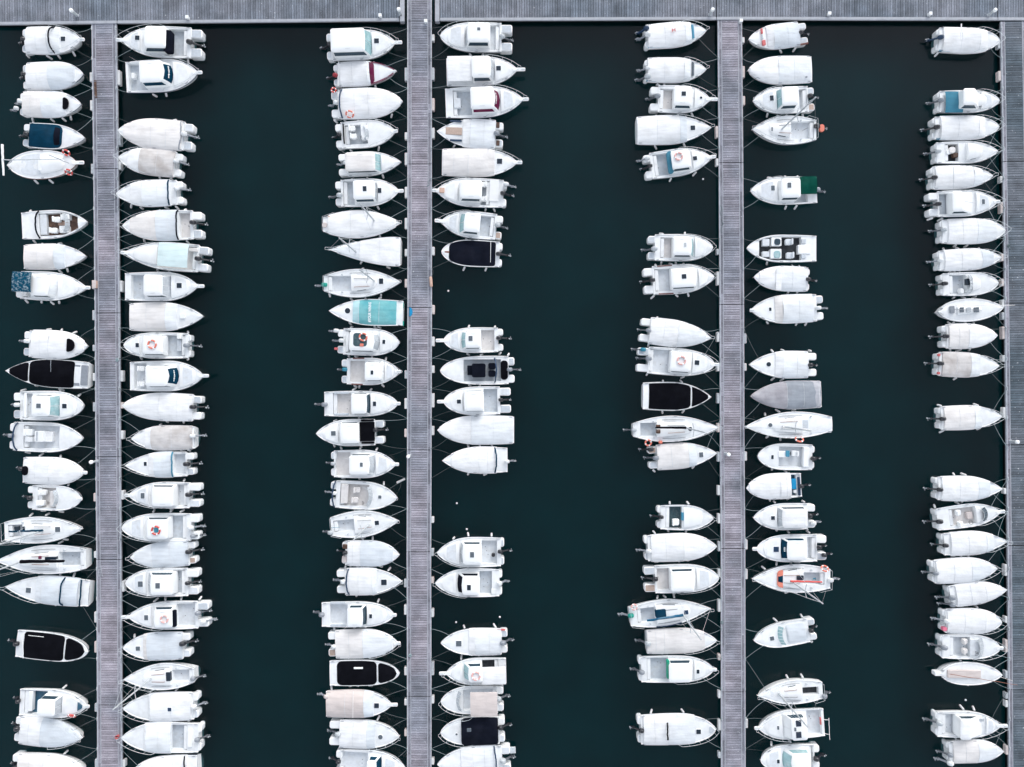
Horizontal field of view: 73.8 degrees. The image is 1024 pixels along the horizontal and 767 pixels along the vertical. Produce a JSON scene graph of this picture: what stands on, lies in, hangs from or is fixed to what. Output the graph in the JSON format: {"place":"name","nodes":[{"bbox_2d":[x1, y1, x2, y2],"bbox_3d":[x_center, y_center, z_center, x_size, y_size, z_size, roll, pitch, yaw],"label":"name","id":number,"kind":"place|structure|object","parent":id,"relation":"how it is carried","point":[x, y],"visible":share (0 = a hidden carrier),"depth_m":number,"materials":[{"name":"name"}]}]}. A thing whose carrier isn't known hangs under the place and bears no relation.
{"place":"outdoors","nodes":[
{"label":"outdoors","id":0,"kind":"place"},
{"bbox_2d":[0,0,1013,766],"bbox_3d":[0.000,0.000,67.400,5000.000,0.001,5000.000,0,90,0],"label":"water","id":1,"kind":"structure","parent":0,"point":[570,498],"depth_m":67.40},
{"label":"water","id":2,"kind":"structure","parent":0,"visible":0},
{"bbox_2d":[0,516,82,544],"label":"sailboat","id":3,"kind":"object","parent":2,"relation":"on","point":[36,529],"visible":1,"depth_m":62.99,"materials":[{"name":"plastic"}]},
{"bbox_2d":[1,144,83,178],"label":"fishing boat","id":4,"kind":"object","parent":2,"relation":"on","point":[41,164],"visible":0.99,"depth_m":63.14,"materials":[{"name":"white plastic"}]},
{"bbox_2d":[3,422,83,451],"bbox_3d":[-43.588,4.975,63.573,7.843,1.695,2.838,2,90,0],"label":"open boat","id":5,"kind":"object","parent":2,"relation":"on","point":[40,437],"visible":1,"depth_m":63.22,"materials":[{"name":"plastic"}]},
{"bbox_2d":[0,544,93,576],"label":"sailboat","id":6,"kind":"object","parent":2,"relation":"on","point":[51,559],"visible":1,"depth_m":63.04,"materials":[{"name":"plastic"}]},
{"bbox_2d":[10,391,84,420],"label":"motorboat","id":7,"kind":"object","parent":2,"relation":"on","point":[46,405],"visible":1,"depth_m":62.95,"materials":[{"name":"plastic"}]},
{"bbox_2d":[11,715,83,749],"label":"motorboat","id":8,"kind":"object","parent":2,"relation":"on","point":[43,732],"visible":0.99,"depth_m":62.95,"materials":[{"name":"fabric"}]},
{"bbox_2d":[0,575,95,606],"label":"motorboat","id":9,"kind":"object","parent":2,"relation":"on","point":[56,590],"visible":1,"depth_m":63.02,"materials":[{"name":"plastic"}]},
{"bbox_2d":[7,629,89,661],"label":"motorboat","id":10,"kind":"object","parent":2,"relation":"on","point":[45,645],"visible":1,"depth_m":63.05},
{"bbox_2d":[5,359,94,388],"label":"motorboat","id":11,"kind":"object","parent":2,"relation":"on","point":[61,373],"visible":1,"depth_m":63.05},
{"bbox_2d":[11,271,90,300],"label":"motorboat","id":12,"kind":"object","parent":2,"relation":"on","point":[41,285],"visible":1,"depth_m":62.88,"materials":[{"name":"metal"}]},
{"bbox_2d":[13,688,89,719],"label":"motorboat","id":13,"kind":"object","parent":2,"relation":"on","point":[50,702],"visible":1,"depth_m":63.05,"materials":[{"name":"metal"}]},
{"bbox_2d":[0,0,121,27],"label":"jetty","id":14,"kind":"object","parent":2,"relation":"in","point":[26,13],"visible":1,"depth_m":63.44,"materials":[{"name":"grey wood"}]},
{"bbox_2d":[90,24,122,173],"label":"pier","id":15,"kind":"structure","parent":2,"relation":"in","point":[106,73],"depth_m":63.50,"materials":[{"name":"wood"}]},
{"bbox_2d":[92,310,124,456],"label":"pier","id":16,"kind":"structure","parent":2,"relation":"in","point":[109,378],"depth_m":63.50,"materials":[{"name":"wood"}]},
{"bbox_2d":[92,169,124,312],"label":"pier","id":17,"kind":"structure","parent":2,"relation":"in","point":[109,290],"depth_m":63.50,"materials":[{"name":"wood"}]},
{"bbox_2d":[93,456,125,558],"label":"pier","id":18,"kind":"structure","parent":2,"relation":"in","point":[107,496],"depth_m":63.50,"materials":[{"name":"wood"}]},
{"bbox_2d":[94,558,125,704],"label":"pier","id":19,"kind":"structure","parent":2,"relation":"in","point":[108,614],"depth_m":63.50,"materials":[{"name":"wood"}]},
{"bbox_2d":[95,702,126,766],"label":"pier","id":20,"kind":"structure","parent":2,"relation":"in","point":[110,727],"depth_m":63.50,"materials":[{"name":"wood"}]},
{"bbox_2d":[111,179,191,206],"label":"motorboat","id":21,"kind":"object","parent":2,"relation":"on","point":[157,193],"visible":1,"depth_m":62.99,"materials":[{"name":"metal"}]},
{"bbox_2d":[118,630,198,660],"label":"motorboat","id":22,"kind":"object","parent":2,"relation":"on","point":[162,645],"visible":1,"depth_m":63.04,"materials":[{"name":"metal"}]},
{"bbox_2d":[118,118,199,152],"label":"motorboat","id":23,"kind":"object","parent":2,"relation":"on","point":[164,134],"visible":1,"depth_m":62.96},
{"bbox_2d":[112,662,205,709],"bbox_3d":[-32.257,27.139,60.610,7.514,7.620,2.534,-3,90,0],"label":"sailboat","id":24,"kind":"object","parent":2,"relation":"on","point":[165,676],"visible":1,"depth_m":63.01,"materials":[{"name":"plastic"}]},
{"bbox_2d":[115,24,205,60],"bbox_3d":[-32.620,-31.677,63.298,8.006,2.243,2.945,1,90,0],"label":"motorboat","id":25,"kind":"object","parent":2,"relation":"on","point":[165,42],"visible":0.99,"depth_m":63.05,"materials":[{"name":"plastic"}]},
{"bbox_2d":[118,332,202,358],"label":"motorboat","id":26,"kind":"object","parent":2,"relation":"on","point":[171,345],"visible":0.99,"depth_m":63.14,"materials":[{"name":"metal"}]},
{"bbox_2d":[116,513,206,541],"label":"motorboat","id":27,"kind":"object","parent":2,"relation":"on","point":[178,526],"visible":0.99,"depth_m":63.10,"materials":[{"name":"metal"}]},
{"bbox_2d":[120,567,202,597],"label":"motorboat","id":28,"kind":"object","parent":2,"relation":"on","point":[168,582],"visible":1,"depth_m":63.02,"materials":[{"name":"plastic"}]},
{"bbox_2d":[117,210,207,240],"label":"motorboat","id":29,"kind":"object","parent":2,"relation":"on","point":[167,225],"visible":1,"depth_m":63.00,"materials":[{"name":"plastic"}]},
{"bbox_2d":[118,690,207,722],"bbox_3d":[-32.275,29.981,63.432,7.669,1.977,2.748,-1,90,0],"label":"motorboat","id":30,"kind":"object","parent":2,"relation":"on","point":[165,706],"visible":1,"depth_m":63.02,"materials":[{"name":"plastic"}]},
{"bbox_2d":[121,482,204,508],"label":"motorboat","id":31,"kind":"object","parent":2,"relation":"on","point":[170,495],"visible":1,"depth_m":63.05,"materials":[{"name":"plastic"}]},
{"bbox_2d":[116,720,210,754],"bbox_3d":[-32.218,32.827,63.432,8.116,1.977,2.979,1,90,0],"label":"motorboat","id":32,"kind":"object","parent":2,"relation":"on","point":[162,737],"visible":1,"depth_m":63.07,"materials":[{"name":"plastic"}]},
{"bbox_2d":[125,57,201,92],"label":"motorboat","id":33,"kind":"object","parent":2,"relation":"on","point":[157,76],"visible":1,"depth_m":62.95,"materials":[{"name":"plastic"}]},
{"bbox_2d":[125,272,203,301],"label":"motorboat","id":34,"kind":"object","parent":2,"relation":"on","point":[155,286],"visible":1,"depth_m":62.98,"materials":[{"name":"plastic"}]},
{"bbox_2d":[117,242,213,272],"bbox_3d":[-32.019,-11.810,63.310,8.468,2.219,2.700,4,90,0],"label":"motorboat","id":35,"kind":"object","parent":2,"relation":"on","point":[176,256],"visible":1,"depth_m":62.92,"materials":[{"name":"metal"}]},
{"bbox_2d":[122,392,208,420],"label":"motorboat","id":36,"kind":"object","parent":2,"relation":"on","point":[161,406],"visible":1,"depth_m":62.98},
{"bbox_2d":[129,302,202,331],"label":"motorboat","id":37,"kind":"object","parent":2,"relation":"on","point":[156,316],"visible":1,"depth_m":63.01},
{"bbox_2d":[120,599,217,630],"bbox_3d":[-31.815,21.511,63.348,8.652,2.143,2.700,-1,90,0],"label":"motorboat","id":38,"kind":"object","parent":2,"relation":"on","point":[184,614],"visible":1,"depth_m":63.16,"materials":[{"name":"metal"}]},
{"bbox_2d":[130,360,208,391],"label":"motorboat","id":39,"kind":"object","parent":2,"relation":"on","point":[162,376],"visible":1,"depth_m":62.97,"materials":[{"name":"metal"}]},
{"bbox_2d":[117,0,399,25],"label":"jetty","id":40,"kind":"object","parent":2,"relation":"in","point":[216,12],"visible":1,"depth_m":63.44,"materials":[{"name":"grey wood"}]},
{"bbox_2d":[313,601,396,628],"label":"motorboat","id":41,"kind":"object","parent":2,"relation":"on","point":[350,614],"visible":1,"depth_m":63.05,"materials":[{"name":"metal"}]},
{"bbox_2d":[314,391,400,416],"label":"motorboat","id":42,"kind":"object","parent":2,"relation":"on","point":[353,403],"visible":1,"depth_m":63.09,"materials":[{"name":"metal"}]},
{"bbox_2d":[317,689,397,717],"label":"motorboat","id":43,"kind":"object","parent":2,"relation":"on","point":[352,703],"visible":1,"depth_m":62.89,"materials":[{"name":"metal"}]},
{"bbox_2d":[315,269,400,297],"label":"motorboat","id":44,"kind":"object","parent":2,"relation":"on","point":[355,283],"visible":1,"depth_m":63.02,"materials":[{"name":"plastic"}]},
{"bbox_2d":[320,27,401,63],"bbox_3d":[-14.063,-31.406,63.273,7.862,2.293,2.824,-2,90,0],"label":"motorboat","id":45,"kind":"object","parent":2,"relation":"on","point":[353,44],"visible":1,"depth_m":62.66,"materials":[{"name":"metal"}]},
{"bbox_2d":[325,480,397,509],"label":"motorboat","id":46,"kind":"object","parent":2,"relation":"on","point":[359,495],"visible":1,"depth_m":63.15,"materials":[{"name":"plastic"}]},
{"bbox_2d":[322,203,401,238],"bbox_3d":[-13.804,-14.748,60.610,7.469,7.620,2.622,-1,90,0],"label":"sailboat","id":47,"kind":"object","parent":2,"relation":"on","point":[364,223],"visible":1,"depth_m":62.84,"materials":[{"name":"fabric"}]},
{"bbox_2d":[325,628,400,658],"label":"motorboat","id":48,"kind":"object","parent":2,"relation":"on","point":[360,643],"visible":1,"depth_m":62.96,"materials":[{"name":"white plastic"}]},
{"bbox_2d":[327,717,399,750],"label":"motorboat","id":49,"kind":"object","parent":2,"relation":"on","point":[369,734],"visible":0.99,"depth_m":63.02,"materials":[{"name":"plastic"}]},
{"bbox_2d":[329,659,399,685],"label":"motorboat","id":50,"kind":"object","parent":2,"relation":"on","point":[356,672],"visible":1,"depth_m":63.05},
{"bbox_2d":[328,87,402,120],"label":"motorboat","id":51,"kind":"object","parent":2,"relation":"on","point":[363,103],"visible":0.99,"depth_m":62.95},
{"bbox_2d":[329,299,404,325],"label":"motorboat","id":52,"kind":"object","parent":2,"relation":"on","point":[376,312],"visible":1,"depth_m":63.04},
{"bbox_2d":[404,548,434,695],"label":"pier","id":53,"kind":"structure","parent":2,"relation":"in","point":[419,669],"depth_m":63.50,"materials":[{"name":"wood"}]},
{"bbox_2d":[404,305,434,450],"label":"pier","id":54,"kind":"structure","parent":2,"relation":"in","point":[419,404],"depth_m":63.50,"materials":[{"name":"wood"}]},
{"bbox_2d":[404,694,434,766],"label":"pier","id":55,"kind":"structure","parent":2,"relation":"in","point":[418,731],"depth_m":63.50,"materials":[{"name":"wood"}]},
{"bbox_2d":[405,21,434,165],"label":"pier","id":56,"kind":"structure","parent":2,"relation":"in","point":[419,80],"depth_m":63.50,"materials":[{"name":"wood"}]},
{"bbox_2d":[405,164,434,307],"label":"pier","id":57,"kind":"structure","parent":2,"relation":"in","point":[419,251],"depth_m":63.50,"materials":[{"name":"wood"}]},
{"bbox_2d":[407,450,433,551],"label":"pier","id":58,"kind":"structure","parent":2,"relation":"in","point":[420,519],"depth_m":63.50,"materials":[{"name":"wood"}]},
{"bbox_2d":[434,568,509,597],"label":"motorboat","id":59,"kind":"object","parent":2,"relation":"on","point":[473,582],"visible":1,"depth_m":63.09,"materials":[{"name":"plastic"}]},
{"bbox_2d":[434,537,512,567],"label":"motorboat","id":60,"kind":"object","parent":2,"relation":"on","point":[471,552],"visible":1,"depth_m":63.06,"materials":[{"name":"plastic"}]},
{"bbox_2d":[437,386,510,414],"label":"motorboat","id":61,"kind":"object","parent":2,"relation":"on","point":[481,400],"visible":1,"depth_m":63.09,"materials":[{"name":"plastic"}]},
{"bbox_2d":[432,177,516,208],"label":"motorboat","id":62,"kind":"object","parent":2,"relation":"on","point":[477,192],"visible":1,"depth_m":63.08,"materials":[{"name":"plastic"}]},
{"bbox_2d":[438,684,510,716],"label":"motorboat","id":63,"kind":"object","parent":2,"relation":"on","point":[479,700],"visible":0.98,"depth_m":63.02,"materials":[{"name":"plastic"}]},
{"bbox_2d":[438,713,511,747],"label":"motorboat","id":64,"kind":"object","parent":2,"relation":"on","point":[470,730],"visible":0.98,"depth_m":62.94,"materials":[{"name":"fabric"}]},
{"bbox_2d":[437,415,513,444],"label":"motorboat","id":65,"kind":"object","parent":2,"relation":"on","point":[484,429],"visible":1,"depth_m":62.97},
{"bbox_2d":[438,20,513,54],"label":"motorboat","id":66,"kind":"object","parent":2,"relation":"on","point":[478,37],"visible":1,"depth_m":63.00,"materials":[{"name":"plastic"}]},
{"bbox_2d":[440,356,520,384],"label":"motorboat","id":67,"kind":"object","parent":2,"relation":"on","point":[484,370],"visible":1,"depth_m":63.16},
{"bbox_2d":[442,148,521,176],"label":"motorboat","id":68,"kind":"object","parent":2,"relation":"on","point":[470,162],"visible":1,"depth_m":62.98,"materials":[{"name":"fabric"}]},
{"bbox_2d":[446,54,524,86],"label":"motorboat","id":69,"kind":"object","parent":2,"relation":"on","point":[468,71],"visible":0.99,"depth_m":62.50,"materials":[{"name":"plastic"}]},
{"bbox_2d":[445,84,528,118],"bbox_3d":[-2.298,-26.144,62.709,7.732,3.421,3.006,-2,90,0],"label":"motorboat","id":70,"kind":"object","parent":2,"relation":"on","point":[476,102],"visible":1,"depth_m":63.04,"materials":[{"name":"plastic"}]},
{"bbox_2d":[440,0,715,23],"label":"jetty","id":71,"kind":"object","parent":2,"relation":"in","point":[577,11],"visible":1,"depth_m":63.44,"materials":[{"name":"grey wood"}]},
{"bbox_2d":[617,599,713,639],"bbox_3d":[14.190,21.235,60.610,8.679,7.620,2.572,-7,90,0],"label":"sailboat","id":72,"kind":"object","parent":2,"relation":"on","point":[661,612],"visible":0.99,"depth_m":62.98,"materials":[{"name":"plastic"}]},
{"bbox_2d":[623,416,718,443],"bbox_3d":[14.787,4.242,60.610,8.913,7.620,2.535,-2,90,0],"label":"sailboat","id":73,"kind":"object","parent":2,"relation":"on","point":[660,429],"visible":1,"depth_m":62.98,"materials":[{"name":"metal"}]},
{"bbox_2d":[629,712,718,746],"bbox_3d":[14.976,32.073,63.391,8.060,2.058,2.927,-1,90,0],"label":"motorboat","id":74,"kind":"object","parent":2,"relation":"on","point":[670,729],"visible":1,"depth_m":62.98,"materials":[{"name":"plastic"}]},
{"bbox_2d":[630,654,717,684],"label":"motorboat","id":75,"kind":"object","parent":2,"relation":"on","point":[675,669],"visible":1,"depth_m":63.06,"materials":[{"name":"plastic"}]},
{"bbox_2d":[634,114,714,144],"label":"motorboat","id":76,"kind":"object","parent":2,"relation":"on","point":[664,129],"visible":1,"depth_m":62.99,"materials":[{"name":"fabric"}]},
{"bbox_2d":[631,347,720,375],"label":"motorboat","id":77,"kind":"object","parent":2,"relation":"on","point":[661,360],"visible":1,"depth_m":63.12,"materials":[{"name":"plastic"}]},
{"bbox_2d":[635,533,716,561],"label":"motorboat","id":78,"kind":"object","parent":2,"relation":"on","point":[672,547],"visible":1,"depth_m":62.96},
{"bbox_2d":[641,382,710,410],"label":"motorboat","id":79,"kind":"object","parent":2,"relation":"on","point":[668,396],"visible":1,"depth_m":63.06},
{"bbox_2d":[636,147,715,180],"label":"motorboat","id":80,"kind":"object","parent":2,"relation":"on","point":[663,164],"visible":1,"depth_m":63.07,"materials":[{"name":"plastic"}]},
{"bbox_2d":[634,628,719,654],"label":"motorboat","id":81,"kind":"object","parent":2,"relation":"on","point":[669,641],"visible":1,"depth_m":62.98,"materials":[{"name":"fabric"}]},
{"bbox_2d":[639,264,717,294],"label":"motorboat","id":82,"kind":"object","parent":2,"relation":"on","point":[671,279],"visible":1,"depth_m":63.14,"materials":[{"name":"plastic"}]},
{"bbox_2d":[641,564,722,593],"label":"motorboat","id":83,"kind":"object","parent":2,"relation":"on","point":[679,578],"visible":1,"depth_m":63.01,"materials":[{"name":"white plastic"}]},
{"bbox_2d":[714,20,744,166],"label":"pier","id":84,"kind":"structure","parent":2,"relation":"in","point":[728,130],"depth_m":63.50,"materials":[{"name":"wood"}]},
{"bbox_2d":[715,163,743,304],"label":"pier","id":85,"kind":"structure","parent":2,"relation":"in","point":[729,279],"depth_m":63.50,"materials":[{"name":"wood"}]},
{"bbox_2d":[716,305,746,446],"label":"pier","id":86,"kind":"structure","parent":2,"relation":"in","point":[731,337],"depth_m":63.50,"materials":[{"name":"wood"}]},
{"bbox_2d":[716,447,747,550],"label":"pier","id":87,"kind":"structure","parent":2,"relation":"in","point":[730,489],"depth_m":63.50,"materials":[{"name":"wood"}]},
{"bbox_2d":[717,548,747,691],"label":"pier","id":88,"kind":"structure","parent":2,"relation":"in","point":[732,573],"depth_m":63.50,"materials":[{"name":"wood"}]},
{"bbox_2d":[717,689,747,766],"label":"pier","id":89,"kind":"structure","parent":2,"relation":"in","point":[732,723],"depth_m":63.50,"materials":[{"name":"wood"}]},
{"bbox_2d":[748,56,811,84],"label":"motorboat","id":90,"kind":"object","parent":2,"relation":"on","point":[782,70],"visible":1,"depth_m":62.97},
{"bbox_2d":[746,235,816,262],"bbox_3d":[24.964,-12.520,63.620,6.540,1.600,2.616,0,90,0],"label":"open boat","id":91,"kind":"object","parent":2,"relation":"on","point":[787,248],"visible":1,"depth_m":63.21,"materials":[{"name":"plastic"}]},
{"bbox_2d":[750,381,821,408],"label":"motorboat","id":92,"kind":"object","parent":2,"relation":"on","point":[794,395],"visible":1,"depth_m":62.95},
{"bbox_2d":[750,176,825,204],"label":"motorboat","id":93,"kind":"object","parent":2,"relation":"on","point":[789,190],"visible":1,"depth_m":62.94,"materials":[{"name":"plastic"}]},
{"bbox_2d":[744,412,832,437],"bbox_3d":[25.465,3.856,60.610,8.338,7.620,2.474,-2,90,0],"label":"sailboat","id":94,"kind":"object","parent":2,"relation":"on","point":[793,424],"visible":1,"depth_m":63.00,"materials":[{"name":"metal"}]},
{"bbox_2d":[750,294,827,323],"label":"motorboat","id":95,"kind":"object","parent":2,"relation":"on","point":[791,308],"visible":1,"depth_m":63.01,"materials":[{"name":"fabric"}]},
{"bbox_2d":[751,97,826,144],"bbox_3d":[25.703,-23.463,60.110,7.480,8.620,2.738,0,90,0],"label":"sailboat","id":96,"kind":"object","parent":2,"relation":"on","point":[789,130],"visible":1,"depth_m":63.04,"materials":[{"name":"plastic"}]},
{"bbox_2d":[754,707,829,741],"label":"motorboat","id":97,"kind":"object","parent":2,"relation":"on","point":[779,724],"visible":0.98,"depth_m":62.98,"materials":[{"name":"plastic"}]},
{"bbox_2d":[752,534,832,561],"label":"motorboat","id":98,"kind":"object","parent":2,"relation":"on","point":[792,548],"visible":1,"depth_m":62.96,"materials":[{"name":"plastic"}]},
{"bbox_2d":[751,564,839,603],"bbox_3d":[26.296,18.048,60.410,8.666,8.020,2.701,1,90,0],"label":"sailboat","id":99,"kind":"object","parent":2,"relation":"on","point":[800,578],"visible":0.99,"depth_m":62.97,"materials":[{"name":"plastic"}]},
{"bbox_2d":[714,0,997,22],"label":"jetty","id":100,"kind":"object","parent":2,"relation":"in","point":[862,11],"visible":1,"depth_m":63.44,"materials":[{"name":"grey wood"}]},
{"bbox_2d":[920,115,1004,141],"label":"motorboat","id":101,"kind":"object","parent":2,"relation":"on","point":[959,127],"visible":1,"depth_m":62.99,"materials":[{"name":"fabric"}]},
{"bbox_2d":[922,189,1005,217],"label":"motorboat","id":102,"kind":"object","parent":2,"relation":"on","point":[954,203],"visible":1,"depth_m":63.06,"materials":[{"name":"plastic"}]},
{"bbox_2d":[922,709,1008,739],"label":"motorboat","id":103,"kind":"object","parent":2,"relation":"on","point":[965,725],"visible":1,"depth_m":63.06,"materials":[{"name":"plastic"}]},
{"bbox_2d":[925,24,1005,53],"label":"motorboat","id":104,"kind":"object","parent":2,"relation":"on","point":[958,40],"visible":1,"depth_m":62.98,"materials":[{"name":"fabric"}]},
{"bbox_2d":[928,218,1008,243],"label":"motorboat","id":105,"kind":"object","parent":2,"relation":"on","point":[965,231],"visible":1,"depth_m":63.00,"materials":[{"name":"fabric"}]},
{"bbox_2d":[995,21,1023,163],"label":"pier","id":106,"kind":"structure","parent":2,"relation":"in","point":[1010,67],"depth_m":63.50,"materials":[{"name":"wood"}]},
{"bbox_2d":[997,162,1023,303],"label":"pier","id":107,"kind":"structure","parent":2,"relation":"in","point":[1011,187],"depth_m":63.50,"materials":[{"name":"wood"}]},
{"bbox_2d":[999,300,1023,444],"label":"pier","id":108,"kind":"structure","parent":2,"relation":"in","point":[1011,318],"depth_m":63.50,"materials":[{"name":"wood"}]},
{"bbox_2d":[1001,444,1023,544],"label":"pier","id":109,"kind":"structure","parent":2,"relation":"in","point":[1012,491],"depth_m":63.50,"materials":[{"name":"wood"}]},
{"bbox_2d":[1002,544,1023,689],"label":"pier","id":110,"kind":"structure","parent":2,"relation":"in","point":[1013,638],"depth_m":63.50,"materials":[{"name":"wood"}]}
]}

